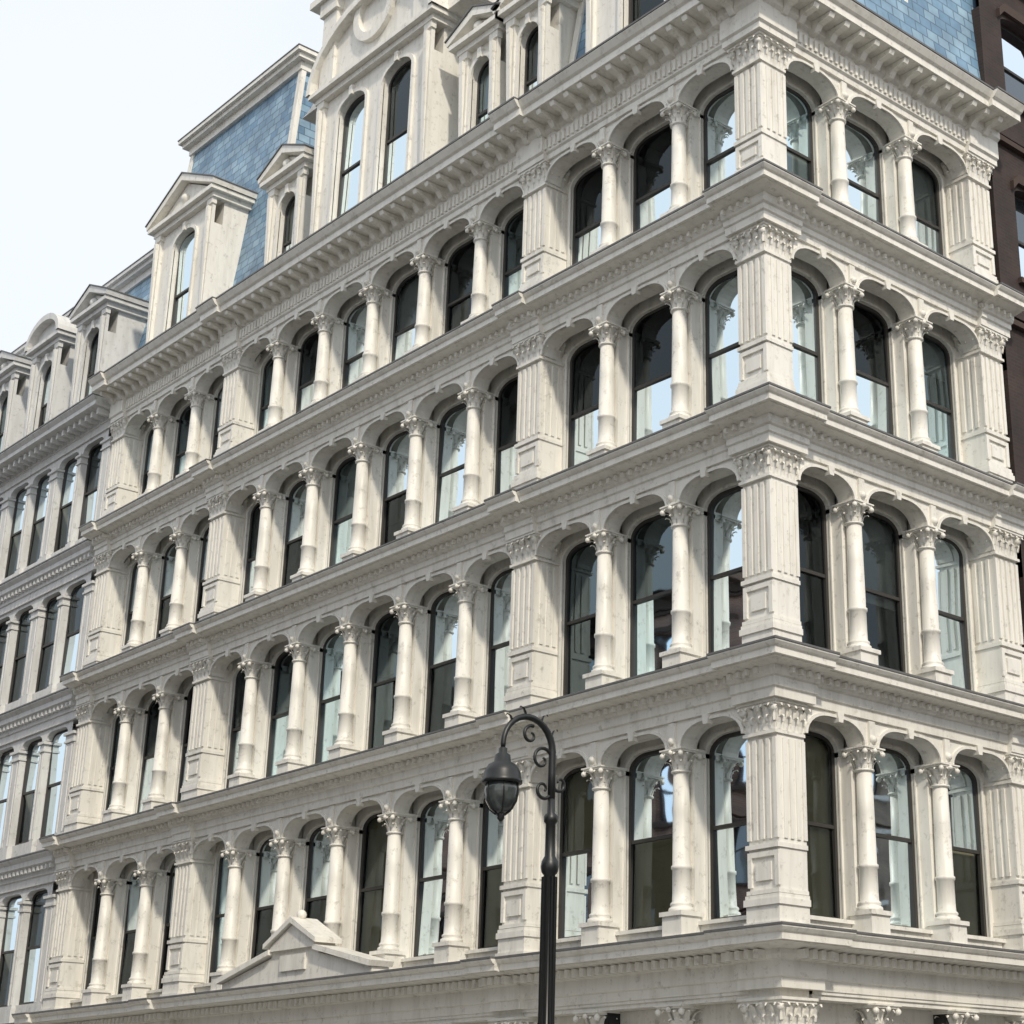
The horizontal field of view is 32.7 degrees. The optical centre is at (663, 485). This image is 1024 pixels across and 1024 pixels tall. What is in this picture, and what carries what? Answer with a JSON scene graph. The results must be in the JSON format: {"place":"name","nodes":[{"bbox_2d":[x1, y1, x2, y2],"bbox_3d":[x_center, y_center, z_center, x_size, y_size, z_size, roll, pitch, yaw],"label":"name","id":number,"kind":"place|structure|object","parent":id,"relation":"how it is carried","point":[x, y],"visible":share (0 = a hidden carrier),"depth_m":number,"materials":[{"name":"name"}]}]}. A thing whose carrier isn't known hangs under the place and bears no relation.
{"place":"outdoors","nodes":[
{"label":"outdoors","id":0,"kind":"place"},
{"bbox_2d":[0,0,323,352],"label":"sky","id":1,"kind":"structure","parent":0,"point":[98,97],"materials":[{"name":"white"}]},
{"bbox_2d":[40,30,821,1023],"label":"broad front columns and arches","id":2,"kind":"structure","parent":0,"point":[298,944],"depth_m":33.49,"materials":[{"name":"beige stone"}]},
{"bbox_2d":[80,71,746,998],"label":"broad front window frames","id":3,"kind":"structure","parent":2,"relation":"in","point":[710,495],"depth_m":34.94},
{"bbox_2d":[88,89,749,986],"bbox_3d":[-6.222,4.419,36.212,0.087,19.045,23.140,18,-27,-40],"label":"broad front glass","id":4,"kind":"object","parent":3,"relation":"in","point":[652,795],"visible":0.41,"depth_m":32.40,"materials":[{"name":"glass"}]},
{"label":"pavement","id":5,"kind":"structure","parent":0,"visible":0},
{"bbox_2d":[0,406,101,1004],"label":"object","id":6,"kind":"object","parent":5,"relation":"on","point":[97,453],"visible":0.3,"depth_m":50.89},
{"bbox_2d":[0,248,153,1023],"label":"building facade","id":7,"kind":"structure","parent":5,"relation":"on","point":[95,329],"depth_m":48.88,"materials":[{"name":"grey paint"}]},
{"bbox_2d":[0,369,96,1002],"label":"glass","id":8,"kind":"object","parent":7,"relation":"on","point":[57,759],"visible":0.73,"depth_m":46.64,"materials":[{"name":"glass"}]},
{"bbox_2d":[481,706,565,1023],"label":"street lamp","id":9,"kind":"object","parent":5,"relation":"on","point":[501,781],"visible":1,"depth_m":20.18,"materials":[{"name":"black metal"}]},
{"bbox_2d":[99,129,948,1023],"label":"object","id":10,"kind":"object","parent":5,"relation":"on","point":[653,881],"visible":0.16,"depth_m":35.41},
{"bbox_2d":[95,182,981,992],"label":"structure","id":11,"kind":"object","parent":5,"relation":"on","point":[935,390],"depth_m":44.17,"materials":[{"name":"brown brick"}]},
{"bbox_2d":[12,0,1023,1023],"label":"cornices","id":12,"kind":"object","parent":11,"relation":"attached to","point":[762,186],"visible":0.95,"depth_m":31.89,"materials":[{"name":"stone"}]},
{"bbox_2d":[53,0,766,1023],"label":"broad front brackets","id":13,"kind":"object","parent":12,"relation":"attached to","point":[665,46],"visible":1,"depth_m":35.58,"materials":[{"name":"stone"}]},
{"bbox_2d":[777,0,1023,981],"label":"side front brackets","id":14,"kind":"object","parent":12,"relation":"attached to","point":[863,52],"visible":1,"depth_m":31.64,"materials":[{"name":"stone"}]},
{"bbox_2d":[145,0,980,343],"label":"mansard roof and dormers","id":15,"kind":"structure","parent":11,"relation":"on","point":[265,148],"depth_m":41.86,"materials":[{"name":"stone"}]},
{"bbox_2d":[288,201,294,240],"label":"dormer blinds","id":16,"kind":"object","parent":15,"relation":"attached to","point":[291,222],"visible":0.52,"depth_m":44.09,"materials":[{"name":"grey fabric"}]},
{"bbox_2d":[174,80,536,324],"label":"dormer glass","id":17,"kind":"object","parent":15,"relation":"attached to","point":[396,158],"visible":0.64,"depth_m":41.60,"materials":[{"name":"glass"}]},
{"bbox_2d":[604,128,980,1023],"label":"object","id":18,"kind":"object","parent":5,"relation":"on","point":[654,544],"visible":0.16,"depth_m":31.83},
{"bbox_2d":[784,52,1023,1023],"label":"side front columns and arches","id":19,"kind":"structure","parent":5,"relation":"on","point":[993,550],"depth_m":30.37,"materials":[{"name":"stone"}]},
{"bbox_2d":[784,70,993,937],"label":"side front window frames","id":20,"kind":"structure","parent":19,"relation":"in","point":[896,521],"depth_m":30.65,"materials":[{"name":"metal"}]},
{"bbox_2d":[786,90,977,926],"bbox_3d":[3.668,2.034,29.933,5.120,19.045,0.087,18,-27,-40],"label":"side front glass","id":21,"kind":"object","parent":20,"relation":"in","point":[890,794],"visible":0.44,"depth_m":30.81,"materials":[{"name":"glass"}]},
{"bbox_2d":[971,0,1023,653],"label":"walls","id":22,"kind":"structure","parent":5,"relation":"on","point":[991,19],"depth_m":35.17,"materials":[{"name":"paint"}]},
{"bbox_2d":[1001,28,1023,276],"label":"glass","id":23,"kind":"object","parent":22,"relation":"attached to","point":[1013,52],"visible":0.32,"depth_m":37.37,"materials":[{"name":"glass"}]}
]}

